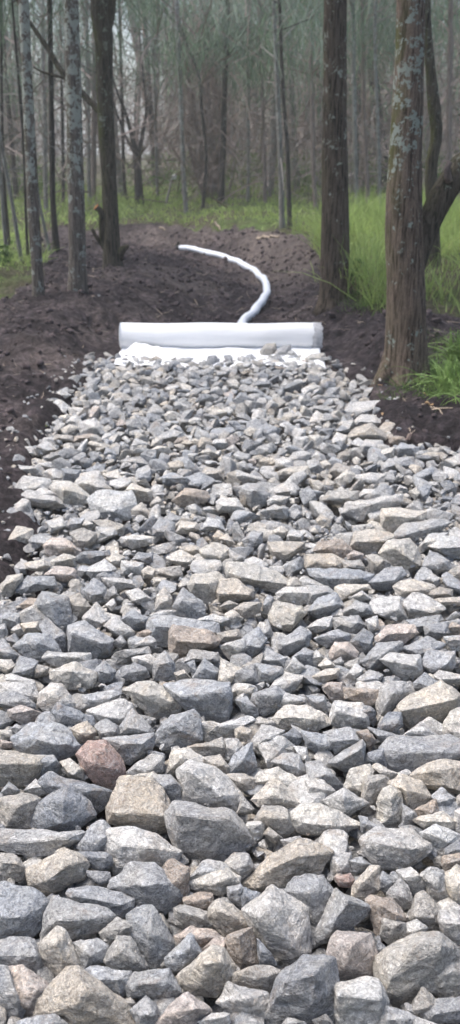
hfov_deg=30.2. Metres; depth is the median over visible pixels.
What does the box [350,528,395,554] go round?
stone
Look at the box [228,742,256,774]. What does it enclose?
stone
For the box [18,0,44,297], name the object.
lichen tree
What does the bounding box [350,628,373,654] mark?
stone
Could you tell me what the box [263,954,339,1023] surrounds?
stone
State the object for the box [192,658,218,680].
stone
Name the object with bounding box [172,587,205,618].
stone
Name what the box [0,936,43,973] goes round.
stone
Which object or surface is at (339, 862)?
stone
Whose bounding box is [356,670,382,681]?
stone
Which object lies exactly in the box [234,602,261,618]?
stone
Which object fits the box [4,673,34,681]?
stone
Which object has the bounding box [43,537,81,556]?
stone
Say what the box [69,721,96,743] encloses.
stone
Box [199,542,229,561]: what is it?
stone
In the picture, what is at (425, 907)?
stone
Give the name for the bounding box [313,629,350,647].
stone
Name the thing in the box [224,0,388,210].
thin tree
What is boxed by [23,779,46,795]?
stone
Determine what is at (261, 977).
stone
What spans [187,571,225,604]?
stone
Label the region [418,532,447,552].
stone
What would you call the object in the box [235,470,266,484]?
stone
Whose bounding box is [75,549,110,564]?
stone
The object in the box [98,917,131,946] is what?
stone
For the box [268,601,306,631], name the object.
stone
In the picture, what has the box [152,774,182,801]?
stone
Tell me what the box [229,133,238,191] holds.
tree
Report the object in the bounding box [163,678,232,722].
stone
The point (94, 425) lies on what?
stone
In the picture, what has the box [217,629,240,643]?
stone
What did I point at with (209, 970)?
stone
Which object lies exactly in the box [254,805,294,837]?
stone
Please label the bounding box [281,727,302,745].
stone
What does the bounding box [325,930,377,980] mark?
stone
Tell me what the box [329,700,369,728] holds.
stone
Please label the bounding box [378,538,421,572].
stone
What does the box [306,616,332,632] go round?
stone
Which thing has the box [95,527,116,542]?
stone
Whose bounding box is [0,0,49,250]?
thin tree
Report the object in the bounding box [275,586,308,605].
stone
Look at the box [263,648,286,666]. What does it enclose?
stone
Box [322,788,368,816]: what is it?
stone
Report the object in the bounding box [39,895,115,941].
stone
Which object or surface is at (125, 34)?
sky
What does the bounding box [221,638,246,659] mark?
stone
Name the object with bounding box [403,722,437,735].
stone
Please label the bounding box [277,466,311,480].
stone
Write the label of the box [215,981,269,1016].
stone
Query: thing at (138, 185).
thin tree
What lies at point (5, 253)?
herb
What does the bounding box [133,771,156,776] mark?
stone
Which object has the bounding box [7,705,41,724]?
stone
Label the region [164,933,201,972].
stone
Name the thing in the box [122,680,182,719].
stone
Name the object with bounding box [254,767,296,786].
stone
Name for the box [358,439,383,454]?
stone
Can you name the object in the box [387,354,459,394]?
grass tuft
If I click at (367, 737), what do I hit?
stone
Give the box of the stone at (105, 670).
[94,659,116,683]
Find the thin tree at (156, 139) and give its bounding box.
[90,0,188,198]
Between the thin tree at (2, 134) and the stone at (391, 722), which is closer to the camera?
the stone at (391, 722)
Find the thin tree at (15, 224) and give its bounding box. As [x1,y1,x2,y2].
[0,104,23,260]
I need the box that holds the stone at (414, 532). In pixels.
[393,519,451,542]
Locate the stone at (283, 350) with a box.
[274,344,290,354]
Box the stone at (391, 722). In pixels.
[377,711,402,732]
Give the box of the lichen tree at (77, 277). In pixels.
[64,0,88,292]
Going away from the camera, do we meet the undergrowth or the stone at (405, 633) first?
the stone at (405, 633)
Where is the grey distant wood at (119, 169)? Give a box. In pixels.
[0,0,459,195]
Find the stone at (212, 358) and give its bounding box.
[207,355,219,362]
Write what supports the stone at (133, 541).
on the stones at (206, 399)
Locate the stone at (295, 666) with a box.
[285,656,306,673]
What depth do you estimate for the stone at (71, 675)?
3.07 m
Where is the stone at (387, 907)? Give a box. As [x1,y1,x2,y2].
[365,894,407,941]
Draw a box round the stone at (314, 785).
[304,778,335,795]
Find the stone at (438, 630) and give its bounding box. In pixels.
[423,621,449,639]
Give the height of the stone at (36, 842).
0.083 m
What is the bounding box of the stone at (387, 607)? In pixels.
[369,596,407,620]
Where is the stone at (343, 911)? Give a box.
[315,888,370,943]
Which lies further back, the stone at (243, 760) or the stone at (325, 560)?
the stone at (325, 560)
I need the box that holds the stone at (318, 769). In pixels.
[305,760,342,790]
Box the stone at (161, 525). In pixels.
[152,517,175,538]
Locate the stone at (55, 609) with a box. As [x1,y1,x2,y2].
[34,591,72,634]
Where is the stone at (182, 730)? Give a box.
[155,709,202,752]
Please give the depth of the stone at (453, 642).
3.28 m
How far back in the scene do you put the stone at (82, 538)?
4.18 m
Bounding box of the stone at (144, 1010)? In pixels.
[129,995,158,1023]
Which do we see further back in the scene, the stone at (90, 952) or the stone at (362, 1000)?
the stone at (90, 952)
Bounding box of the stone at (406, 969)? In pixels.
[372,931,459,1012]
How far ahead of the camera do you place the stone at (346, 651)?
3.23 m
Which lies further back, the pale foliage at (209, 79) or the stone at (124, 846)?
the pale foliage at (209, 79)
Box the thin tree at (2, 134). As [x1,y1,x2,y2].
[0,0,146,248]
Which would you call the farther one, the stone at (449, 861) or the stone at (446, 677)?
the stone at (446, 677)
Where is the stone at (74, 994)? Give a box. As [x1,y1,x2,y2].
[33,965,135,1023]
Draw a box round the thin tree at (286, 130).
[198,0,356,229]
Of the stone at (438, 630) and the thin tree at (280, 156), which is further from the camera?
the thin tree at (280, 156)
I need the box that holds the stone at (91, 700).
[81,689,121,707]
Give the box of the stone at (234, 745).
[225,738,243,758]
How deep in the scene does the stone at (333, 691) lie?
2.99 m
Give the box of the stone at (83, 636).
[67,620,114,658]
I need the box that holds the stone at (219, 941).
[201,936,226,950]
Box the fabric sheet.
[114,342,325,368]
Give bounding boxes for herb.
[0,241,15,265]
[350,258,366,284]
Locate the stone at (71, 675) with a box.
[49,661,97,689]
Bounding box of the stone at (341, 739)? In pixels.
[323,727,360,754]
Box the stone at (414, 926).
[406,919,428,935]
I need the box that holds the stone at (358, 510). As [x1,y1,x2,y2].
[343,494,403,521]
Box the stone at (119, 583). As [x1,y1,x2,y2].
[101,577,136,588]
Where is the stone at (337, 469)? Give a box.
[329,463,350,478]
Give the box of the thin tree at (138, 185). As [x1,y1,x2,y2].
[3,0,160,204]
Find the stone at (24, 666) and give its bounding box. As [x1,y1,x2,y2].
[12,656,38,676]
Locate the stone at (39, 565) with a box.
[24,558,50,570]
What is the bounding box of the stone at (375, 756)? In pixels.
[365,748,386,765]
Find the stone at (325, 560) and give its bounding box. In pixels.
[304,553,344,568]
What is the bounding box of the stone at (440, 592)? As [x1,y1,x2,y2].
[427,586,452,598]
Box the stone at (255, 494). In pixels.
[239,483,270,508]
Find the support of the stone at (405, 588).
on the stones at (206, 399)
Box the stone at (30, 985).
[8,964,48,1016]
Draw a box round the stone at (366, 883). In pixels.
[351,865,380,901]
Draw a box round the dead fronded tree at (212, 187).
[160,5,245,201]
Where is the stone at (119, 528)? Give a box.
[93,519,124,537]
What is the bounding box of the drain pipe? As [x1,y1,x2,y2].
[175,242,270,322]
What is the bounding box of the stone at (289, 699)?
[277,692,306,710]
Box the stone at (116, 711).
[86,698,133,726]
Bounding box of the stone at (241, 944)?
[225,927,258,969]
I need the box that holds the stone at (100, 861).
[79,851,112,870]
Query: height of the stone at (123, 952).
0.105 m
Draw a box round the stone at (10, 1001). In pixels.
[0,964,25,1023]
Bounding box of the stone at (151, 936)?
[126,904,174,969]
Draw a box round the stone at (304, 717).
[272,704,330,731]
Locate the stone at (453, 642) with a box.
[443,635,459,650]
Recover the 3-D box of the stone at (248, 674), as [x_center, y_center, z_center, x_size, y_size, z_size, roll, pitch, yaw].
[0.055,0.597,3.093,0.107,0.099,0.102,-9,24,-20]
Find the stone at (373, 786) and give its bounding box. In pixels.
[359,774,389,814]
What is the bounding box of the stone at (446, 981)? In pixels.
[433,962,459,997]
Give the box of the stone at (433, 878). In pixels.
[419,867,448,902]
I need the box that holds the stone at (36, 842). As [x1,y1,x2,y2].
[0,828,84,856]
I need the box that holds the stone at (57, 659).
[42,651,91,667]
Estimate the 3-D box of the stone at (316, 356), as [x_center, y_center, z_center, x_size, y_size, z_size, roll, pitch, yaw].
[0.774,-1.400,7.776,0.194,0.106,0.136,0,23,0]
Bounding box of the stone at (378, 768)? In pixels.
[372,763,397,779]
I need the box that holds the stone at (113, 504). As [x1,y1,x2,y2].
[86,489,136,521]
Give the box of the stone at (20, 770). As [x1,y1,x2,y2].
[0,749,44,788]
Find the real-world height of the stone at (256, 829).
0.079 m
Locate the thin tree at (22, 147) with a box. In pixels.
[0,0,176,258]
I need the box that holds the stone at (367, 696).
[343,687,378,705]
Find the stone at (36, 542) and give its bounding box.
[28,535,51,550]
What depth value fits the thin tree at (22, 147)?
12.11 m
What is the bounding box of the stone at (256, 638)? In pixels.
[242,627,266,657]
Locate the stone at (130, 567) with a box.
[120,560,143,575]
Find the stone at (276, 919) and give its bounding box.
[241,884,311,967]
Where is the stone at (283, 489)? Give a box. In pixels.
[268,481,299,495]
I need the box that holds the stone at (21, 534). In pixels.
[8,526,33,543]
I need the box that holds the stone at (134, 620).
[120,609,148,630]
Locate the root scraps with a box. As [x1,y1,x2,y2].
[0,232,459,472]
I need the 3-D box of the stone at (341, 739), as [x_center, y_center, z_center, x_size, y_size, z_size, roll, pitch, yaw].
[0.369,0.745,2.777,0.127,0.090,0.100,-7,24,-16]
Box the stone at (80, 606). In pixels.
[69,592,90,621]
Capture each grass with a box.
[0,177,459,240]
[0,227,65,282]
[277,182,459,312]
[337,280,459,405]
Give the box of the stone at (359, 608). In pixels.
[342,600,375,617]
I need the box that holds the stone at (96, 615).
[82,602,109,628]
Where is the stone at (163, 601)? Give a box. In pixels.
[155,586,172,611]
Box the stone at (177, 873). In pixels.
[162,858,190,905]
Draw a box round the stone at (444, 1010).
[423,996,459,1023]
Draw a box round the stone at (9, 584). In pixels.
[0,573,23,596]
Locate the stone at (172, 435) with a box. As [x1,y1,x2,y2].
[158,429,182,443]
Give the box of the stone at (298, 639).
[277,626,311,656]
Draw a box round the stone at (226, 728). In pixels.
[208,715,255,736]
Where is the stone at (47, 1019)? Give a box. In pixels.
[16,1014,67,1023]
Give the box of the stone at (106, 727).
[94,718,119,739]
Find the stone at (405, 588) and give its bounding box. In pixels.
[392,579,435,597]
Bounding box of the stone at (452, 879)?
[445,864,459,904]
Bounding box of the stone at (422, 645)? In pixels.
[402,636,445,657]
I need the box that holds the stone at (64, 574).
[44,566,76,582]
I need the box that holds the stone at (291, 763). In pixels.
[270,752,305,776]
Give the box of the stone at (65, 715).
[51,702,95,726]
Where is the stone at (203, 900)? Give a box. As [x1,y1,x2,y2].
[183,892,213,910]
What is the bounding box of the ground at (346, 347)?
[0,155,459,1023]
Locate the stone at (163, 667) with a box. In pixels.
[152,650,174,680]
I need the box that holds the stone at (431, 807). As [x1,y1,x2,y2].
[414,798,438,815]
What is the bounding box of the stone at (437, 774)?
[409,759,459,794]
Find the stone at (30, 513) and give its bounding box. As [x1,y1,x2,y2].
[7,508,35,521]
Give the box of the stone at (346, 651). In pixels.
[329,642,358,660]
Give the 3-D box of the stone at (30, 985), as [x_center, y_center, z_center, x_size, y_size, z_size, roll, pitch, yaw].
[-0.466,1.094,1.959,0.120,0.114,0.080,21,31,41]
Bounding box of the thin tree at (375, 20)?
[348,0,456,210]
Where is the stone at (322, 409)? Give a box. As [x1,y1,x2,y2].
[308,405,332,413]
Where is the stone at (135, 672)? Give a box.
[122,663,149,682]
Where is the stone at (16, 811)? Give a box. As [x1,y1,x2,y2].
[0,793,41,828]
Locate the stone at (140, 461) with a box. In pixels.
[120,456,150,467]
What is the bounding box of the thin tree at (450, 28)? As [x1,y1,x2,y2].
[381,0,459,161]
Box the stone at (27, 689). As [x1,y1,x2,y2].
[0,681,38,702]
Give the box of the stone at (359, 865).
[349,856,371,874]
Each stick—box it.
[165,178,172,204]
[201,173,206,208]
[256,235,279,239]
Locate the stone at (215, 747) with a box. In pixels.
[187,737,225,756]
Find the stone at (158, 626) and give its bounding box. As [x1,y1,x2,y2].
[146,615,220,646]
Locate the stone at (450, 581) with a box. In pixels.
[441,572,459,593]
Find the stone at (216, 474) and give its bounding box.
[202,466,224,480]
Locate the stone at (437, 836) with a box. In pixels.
[419,824,459,848]
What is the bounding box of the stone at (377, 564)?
[365,554,390,574]
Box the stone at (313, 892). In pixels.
[284,873,333,926]
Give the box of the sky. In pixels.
[4,0,458,154]
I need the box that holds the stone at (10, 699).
[0,691,35,709]
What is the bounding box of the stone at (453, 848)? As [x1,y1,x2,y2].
[444,839,459,854]
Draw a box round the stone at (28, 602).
[19,598,36,609]
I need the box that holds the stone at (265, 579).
[225,561,288,594]
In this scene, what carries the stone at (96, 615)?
on the stones at (206, 399)
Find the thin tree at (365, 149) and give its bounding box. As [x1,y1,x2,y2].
[258,0,442,202]
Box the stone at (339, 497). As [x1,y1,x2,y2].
[320,490,358,504]
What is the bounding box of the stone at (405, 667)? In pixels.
[380,652,422,681]
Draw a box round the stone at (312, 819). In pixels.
[289,802,359,835]
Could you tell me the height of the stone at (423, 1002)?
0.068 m
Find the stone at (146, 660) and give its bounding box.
[131,653,155,673]
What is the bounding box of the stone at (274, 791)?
[250,777,300,807]
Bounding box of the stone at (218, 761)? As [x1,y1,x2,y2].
[203,754,229,773]
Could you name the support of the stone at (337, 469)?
on the stones at (206, 399)
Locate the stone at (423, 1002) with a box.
[411,986,436,1018]
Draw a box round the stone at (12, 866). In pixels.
[0,852,25,881]
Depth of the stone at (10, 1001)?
1.90 m
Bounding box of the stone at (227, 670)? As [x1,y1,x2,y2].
[217,658,240,683]
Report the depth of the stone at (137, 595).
3.63 m
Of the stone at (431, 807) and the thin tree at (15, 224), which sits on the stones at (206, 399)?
the stone at (431, 807)
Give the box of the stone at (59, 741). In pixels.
[10,722,80,760]
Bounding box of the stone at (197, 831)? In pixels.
[163,800,255,861]
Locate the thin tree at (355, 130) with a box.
[308,0,395,202]
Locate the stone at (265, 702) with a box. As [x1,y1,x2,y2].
[250,685,284,717]
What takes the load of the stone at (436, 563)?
on the stones at (206, 399)
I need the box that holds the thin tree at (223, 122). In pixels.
[171,0,301,202]
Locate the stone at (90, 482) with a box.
[74,470,112,494]
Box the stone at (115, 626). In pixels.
[103,616,134,639]
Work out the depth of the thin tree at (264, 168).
21.05 m
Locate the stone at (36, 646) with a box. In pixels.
[12,633,61,661]
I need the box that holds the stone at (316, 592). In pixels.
[306,585,334,604]
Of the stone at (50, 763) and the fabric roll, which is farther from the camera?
the fabric roll
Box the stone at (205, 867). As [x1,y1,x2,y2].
[190,859,233,880]
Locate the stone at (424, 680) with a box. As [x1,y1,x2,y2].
[413,672,436,689]
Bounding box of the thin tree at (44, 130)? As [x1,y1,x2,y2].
[2,0,94,211]
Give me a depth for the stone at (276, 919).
2.05 m
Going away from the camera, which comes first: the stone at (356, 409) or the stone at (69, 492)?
the stone at (69, 492)
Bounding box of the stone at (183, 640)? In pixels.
[168,624,220,658]
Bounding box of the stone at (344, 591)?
[334,584,371,600]
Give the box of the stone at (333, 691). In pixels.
[322,682,343,701]
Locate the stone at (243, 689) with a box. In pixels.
[233,685,254,698]
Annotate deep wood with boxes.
[10,0,444,158]
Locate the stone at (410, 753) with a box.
[378,734,459,772]
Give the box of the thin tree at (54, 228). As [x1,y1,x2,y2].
[5,0,138,252]
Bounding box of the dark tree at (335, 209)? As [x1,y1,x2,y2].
[312,0,353,316]
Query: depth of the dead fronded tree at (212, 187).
24.27 m
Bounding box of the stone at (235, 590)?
[215,578,253,602]
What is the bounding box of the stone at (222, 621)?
[197,614,229,626]
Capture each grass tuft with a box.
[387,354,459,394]
[418,356,457,384]
[419,383,459,397]
[427,374,459,405]
[428,327,459,367]
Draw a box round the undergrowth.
[1,131,459,200]
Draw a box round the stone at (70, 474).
[61,468,80,482]
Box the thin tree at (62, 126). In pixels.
[3,1,135,205]
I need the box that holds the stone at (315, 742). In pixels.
[301,730,332,752]
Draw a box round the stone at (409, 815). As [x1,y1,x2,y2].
[402,803,417,824]
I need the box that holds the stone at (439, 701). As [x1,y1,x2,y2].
[396,680,459,728]
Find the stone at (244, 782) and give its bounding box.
[226,773,255,792]
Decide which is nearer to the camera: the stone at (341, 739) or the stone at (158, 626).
the stone at (341, 739)
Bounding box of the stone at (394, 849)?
[358,826,431,870]
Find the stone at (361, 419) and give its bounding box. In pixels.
[354,414,380,426]
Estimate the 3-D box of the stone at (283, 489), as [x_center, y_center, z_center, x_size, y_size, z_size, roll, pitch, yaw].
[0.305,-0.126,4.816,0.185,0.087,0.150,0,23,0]
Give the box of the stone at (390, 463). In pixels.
[380,456,414,472]
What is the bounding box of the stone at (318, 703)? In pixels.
[306,695,328,711]
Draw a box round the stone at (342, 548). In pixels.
[313,539,353,558]
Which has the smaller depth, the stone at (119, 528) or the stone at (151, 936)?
the stone at (151, 936)
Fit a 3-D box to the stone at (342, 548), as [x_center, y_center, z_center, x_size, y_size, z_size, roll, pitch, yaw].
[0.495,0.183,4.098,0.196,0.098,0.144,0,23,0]
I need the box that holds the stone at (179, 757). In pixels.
[165,747,205,773]
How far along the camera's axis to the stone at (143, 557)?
3.97 m
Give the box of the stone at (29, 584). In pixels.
[15,576,56,593]
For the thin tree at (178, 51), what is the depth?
20.10 m
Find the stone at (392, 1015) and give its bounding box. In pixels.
[380,1006,419,1023]
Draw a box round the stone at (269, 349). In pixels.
[259,343,276,354]
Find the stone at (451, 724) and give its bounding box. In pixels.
[442,707,459,738]
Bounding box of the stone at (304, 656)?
[291,647,314,666]
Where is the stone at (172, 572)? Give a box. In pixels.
[154,565,181,579]
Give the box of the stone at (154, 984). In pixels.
[124,968,182,999]
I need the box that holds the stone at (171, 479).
[159,472,192,487]
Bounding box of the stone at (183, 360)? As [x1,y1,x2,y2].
[174,357,191,363]
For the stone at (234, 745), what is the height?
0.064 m
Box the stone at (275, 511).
[260,504,288,518]
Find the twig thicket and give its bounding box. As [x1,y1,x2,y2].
[0,18,459,205]
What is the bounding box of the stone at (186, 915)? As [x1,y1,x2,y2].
[173,905,213,927]
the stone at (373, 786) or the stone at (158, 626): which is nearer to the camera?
the stone at (373, 786)
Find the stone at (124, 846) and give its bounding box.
[104,826,182,875]
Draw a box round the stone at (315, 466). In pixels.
[306,460,324,474]
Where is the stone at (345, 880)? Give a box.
[335,873,354,887]
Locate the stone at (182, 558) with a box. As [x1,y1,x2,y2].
[166,550,195,567]
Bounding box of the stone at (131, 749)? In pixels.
[102,732,155,765]
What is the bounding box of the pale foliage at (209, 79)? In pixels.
[0,0,459,172]
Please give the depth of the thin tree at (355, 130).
19.50 m
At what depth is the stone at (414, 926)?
2.08 m
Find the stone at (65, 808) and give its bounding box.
[30,785,96,831]
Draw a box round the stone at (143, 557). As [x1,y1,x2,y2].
[132,552,153,563]
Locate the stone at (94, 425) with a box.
[78,417,103,436]
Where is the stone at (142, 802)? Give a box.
[105,775,170,834]
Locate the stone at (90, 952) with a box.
[73,938,108,968]
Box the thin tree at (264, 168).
[184,0,350,203]
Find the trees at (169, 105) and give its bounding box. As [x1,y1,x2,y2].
[0,0,459,214]
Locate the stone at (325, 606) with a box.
[307,592,343,618]
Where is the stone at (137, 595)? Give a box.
[126,588,151,603]
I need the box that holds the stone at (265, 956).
[256,938,276,966]
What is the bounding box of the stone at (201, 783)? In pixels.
[175,759,243,815]
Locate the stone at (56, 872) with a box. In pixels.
[24,850,89,894]
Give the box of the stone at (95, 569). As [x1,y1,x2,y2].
[85,559,116,578]
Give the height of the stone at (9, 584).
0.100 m
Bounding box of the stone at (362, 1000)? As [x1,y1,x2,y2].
[334,976,389,1023]
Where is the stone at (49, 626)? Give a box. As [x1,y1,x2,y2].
[39,617,67,652]
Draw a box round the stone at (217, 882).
[189,867,241,896]
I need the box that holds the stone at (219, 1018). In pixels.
[197,1012,230,1023]
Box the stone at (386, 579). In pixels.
[367,566,406,590]
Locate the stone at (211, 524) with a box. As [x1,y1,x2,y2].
[203,517,224,531]
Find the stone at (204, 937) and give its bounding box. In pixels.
[173,926,221,948]
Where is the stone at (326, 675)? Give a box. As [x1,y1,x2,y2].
[312,668,339,682]
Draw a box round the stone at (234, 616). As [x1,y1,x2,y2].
[224,609,242,627]
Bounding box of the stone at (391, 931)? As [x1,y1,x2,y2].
[379,918,406,944]
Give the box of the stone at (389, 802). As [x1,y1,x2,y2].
[376,785,402,827]
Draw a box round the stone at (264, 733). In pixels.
[251,724,284,755]
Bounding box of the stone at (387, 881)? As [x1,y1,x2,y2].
[379,871,395,892]
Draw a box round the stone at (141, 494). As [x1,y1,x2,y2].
[125,483,152,502]
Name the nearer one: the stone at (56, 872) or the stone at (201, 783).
the stone at (56, 872)
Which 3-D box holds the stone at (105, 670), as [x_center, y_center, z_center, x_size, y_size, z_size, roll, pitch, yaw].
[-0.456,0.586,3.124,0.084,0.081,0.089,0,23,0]
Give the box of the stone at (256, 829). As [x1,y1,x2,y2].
[246,821,264,846]
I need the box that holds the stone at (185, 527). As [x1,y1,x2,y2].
[175,521,198,533]
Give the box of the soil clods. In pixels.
[0,227,459,441]
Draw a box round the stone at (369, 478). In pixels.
[353,472,385,484]
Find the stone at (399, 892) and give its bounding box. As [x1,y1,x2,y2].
[386,878,412,909]
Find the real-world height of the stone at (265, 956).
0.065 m
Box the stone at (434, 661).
[422,649,455,673]
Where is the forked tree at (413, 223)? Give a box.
[369,0,459,389]
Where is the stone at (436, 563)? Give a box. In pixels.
[422,550,451,573]
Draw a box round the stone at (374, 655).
[360,641,403,669]
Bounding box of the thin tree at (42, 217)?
[0,0,65,252]
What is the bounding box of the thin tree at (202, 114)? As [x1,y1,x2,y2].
[117,0,271,207]
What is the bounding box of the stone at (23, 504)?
[14,498,31,511]
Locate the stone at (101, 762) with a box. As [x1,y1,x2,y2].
[75,739,125,790]
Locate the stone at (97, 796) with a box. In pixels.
[37,771,112,813]
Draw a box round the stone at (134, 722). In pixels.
[119,708,152,735]
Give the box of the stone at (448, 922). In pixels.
[437,910,459,947]
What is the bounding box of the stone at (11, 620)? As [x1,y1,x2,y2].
[0,612,19,628]
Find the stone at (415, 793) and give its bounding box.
[387,773,432,809]
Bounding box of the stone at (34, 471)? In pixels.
[18,465,41,475]
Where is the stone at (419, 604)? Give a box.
[403,592,445,617]
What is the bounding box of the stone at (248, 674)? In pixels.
[232,663,259,684]
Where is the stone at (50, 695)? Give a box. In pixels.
[36,683,75,711]
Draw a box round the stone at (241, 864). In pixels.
[224,852,255,882]
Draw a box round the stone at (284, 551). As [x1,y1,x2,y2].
[267,541,305,564]
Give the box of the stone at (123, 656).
[111,646,151,664]
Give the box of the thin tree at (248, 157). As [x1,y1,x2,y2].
[182,0,323,200]
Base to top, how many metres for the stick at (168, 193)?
0.726 m
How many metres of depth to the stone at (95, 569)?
3.86 m
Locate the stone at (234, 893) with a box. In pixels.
[226,884,243,907]
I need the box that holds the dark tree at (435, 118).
[424,0,442,268]
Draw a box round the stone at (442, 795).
[431,787,455,805]
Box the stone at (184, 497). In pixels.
[171,488,209,506]
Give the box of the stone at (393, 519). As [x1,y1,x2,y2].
[380,507,426,533]
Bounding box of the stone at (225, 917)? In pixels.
[208,898,247,936]
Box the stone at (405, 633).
[374,624,418,643]
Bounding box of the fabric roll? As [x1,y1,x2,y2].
[119,322,322,347]
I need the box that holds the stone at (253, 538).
[242,530,262,549]
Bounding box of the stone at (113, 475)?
[102,469,121,480]
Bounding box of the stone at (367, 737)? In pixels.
[356,729,376,751]
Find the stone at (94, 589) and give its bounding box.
[83,578,106,602]
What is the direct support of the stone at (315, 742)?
on the stones at (206, 399)
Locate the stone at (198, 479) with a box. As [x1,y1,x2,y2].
[186,471,216,489]
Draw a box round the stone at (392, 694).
[375,680,411,722]
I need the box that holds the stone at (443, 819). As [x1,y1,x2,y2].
[413,811,454,828]
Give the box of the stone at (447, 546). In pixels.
[428,535,459,558]
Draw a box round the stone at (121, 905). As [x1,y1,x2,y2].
[65,885,134,918]
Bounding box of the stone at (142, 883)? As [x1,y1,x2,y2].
[107,861,182,914]
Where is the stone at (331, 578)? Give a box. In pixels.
[307,568,374,588]
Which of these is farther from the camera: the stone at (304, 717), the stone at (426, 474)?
the stone at (426, 474)
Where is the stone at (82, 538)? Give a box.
[69,528,96,551]
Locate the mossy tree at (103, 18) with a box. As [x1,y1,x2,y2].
[15,0,129,267]
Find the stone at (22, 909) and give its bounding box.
[0,880,48,938]
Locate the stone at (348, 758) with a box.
[327,739,365,771]
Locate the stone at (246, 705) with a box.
[235,696,258,718]
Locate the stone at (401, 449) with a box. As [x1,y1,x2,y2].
[395,442,419,457]
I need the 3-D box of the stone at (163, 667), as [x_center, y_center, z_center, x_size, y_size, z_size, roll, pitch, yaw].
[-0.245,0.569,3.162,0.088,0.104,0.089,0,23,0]
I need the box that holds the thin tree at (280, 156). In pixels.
[213,0,365,228]
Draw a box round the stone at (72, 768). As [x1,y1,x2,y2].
[59,758,84,778]
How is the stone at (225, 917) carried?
on the stones at (206, 399)
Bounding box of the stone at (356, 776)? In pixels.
[343,764,374,796]
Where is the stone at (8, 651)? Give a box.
[0,638,18,660]
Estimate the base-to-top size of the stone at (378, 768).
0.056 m
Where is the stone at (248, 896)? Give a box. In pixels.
[241,887,260,908]
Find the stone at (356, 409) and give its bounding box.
[345,400,379,418]
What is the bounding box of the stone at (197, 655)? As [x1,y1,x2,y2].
[184,649,219,661]
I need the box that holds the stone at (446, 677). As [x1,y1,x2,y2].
[433,670,459,684]
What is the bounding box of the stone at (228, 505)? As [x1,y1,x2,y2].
[215,497,244,513]
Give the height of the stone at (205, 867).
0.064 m
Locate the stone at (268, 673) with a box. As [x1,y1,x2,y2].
[255,663,283,683]
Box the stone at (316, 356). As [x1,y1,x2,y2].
[305,353,324,359]
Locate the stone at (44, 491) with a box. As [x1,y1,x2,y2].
[36,487,60,499]
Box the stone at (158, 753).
[153,751,164,772]
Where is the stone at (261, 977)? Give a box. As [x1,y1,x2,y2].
[231,965,280,992]
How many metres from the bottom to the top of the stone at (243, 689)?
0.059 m
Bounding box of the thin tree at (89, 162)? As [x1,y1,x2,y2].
[30,0,123,204]
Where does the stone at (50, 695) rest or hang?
on the stones at (206, 399)
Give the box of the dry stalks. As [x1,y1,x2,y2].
[287,213,459,313]
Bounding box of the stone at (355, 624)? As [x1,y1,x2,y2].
[332,615,366,633]
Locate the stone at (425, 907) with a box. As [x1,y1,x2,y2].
[408,890,441,931]
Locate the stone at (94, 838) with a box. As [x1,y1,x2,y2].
[74,820,111,851]
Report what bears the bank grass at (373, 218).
on the ground at (346, 347)
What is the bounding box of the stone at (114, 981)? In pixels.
[84,965,131,997]
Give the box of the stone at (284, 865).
[241,838,333,892]
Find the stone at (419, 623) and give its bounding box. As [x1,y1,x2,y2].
[406,615,443,633]
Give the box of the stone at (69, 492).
[49,480,89,508]
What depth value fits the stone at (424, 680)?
3.04 m
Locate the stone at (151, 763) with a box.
[127,754,163,774]
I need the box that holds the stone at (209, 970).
[176,944,236,997]
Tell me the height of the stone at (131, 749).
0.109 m
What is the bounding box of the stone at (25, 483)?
[15,475,51,491]
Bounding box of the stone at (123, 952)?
[103,935,148,972]
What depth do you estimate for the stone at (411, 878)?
2.21 m
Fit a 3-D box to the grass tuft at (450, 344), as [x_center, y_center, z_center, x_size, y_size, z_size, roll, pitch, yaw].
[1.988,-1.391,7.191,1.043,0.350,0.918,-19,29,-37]
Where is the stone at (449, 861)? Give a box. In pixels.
[441,853,459,870]
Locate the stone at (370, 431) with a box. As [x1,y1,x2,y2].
[347,423,387,441]
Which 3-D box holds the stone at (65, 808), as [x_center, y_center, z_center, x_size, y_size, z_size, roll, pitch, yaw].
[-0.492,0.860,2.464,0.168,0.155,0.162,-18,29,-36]
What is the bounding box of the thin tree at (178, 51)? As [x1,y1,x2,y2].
[82,0,243,213]
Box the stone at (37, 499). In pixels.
[21,490,65,508]
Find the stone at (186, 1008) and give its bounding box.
[155,992,211,1023]
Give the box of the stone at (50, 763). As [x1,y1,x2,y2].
[37,754,60,778]
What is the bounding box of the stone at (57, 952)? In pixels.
[38,925,81,976]
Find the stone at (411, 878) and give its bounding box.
[396,867,425,894]
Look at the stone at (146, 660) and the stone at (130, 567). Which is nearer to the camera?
the stone at (146, 660)
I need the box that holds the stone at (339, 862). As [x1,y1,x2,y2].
[330,852,352,874]
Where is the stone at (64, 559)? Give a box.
[50,553,75,566]
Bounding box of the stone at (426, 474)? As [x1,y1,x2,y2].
[414,465,439,480]
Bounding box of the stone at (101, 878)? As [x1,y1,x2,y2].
[86,870,110,886]
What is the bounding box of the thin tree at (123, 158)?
[37,0,166,199]
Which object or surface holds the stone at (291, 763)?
on the stones at (206, 399)
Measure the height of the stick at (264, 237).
0.147 m
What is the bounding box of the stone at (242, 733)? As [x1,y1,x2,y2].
[234,726,252,742]
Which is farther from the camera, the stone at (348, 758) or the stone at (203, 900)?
the stone at (348, 758)
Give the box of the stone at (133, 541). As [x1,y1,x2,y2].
[119,534,153,548]

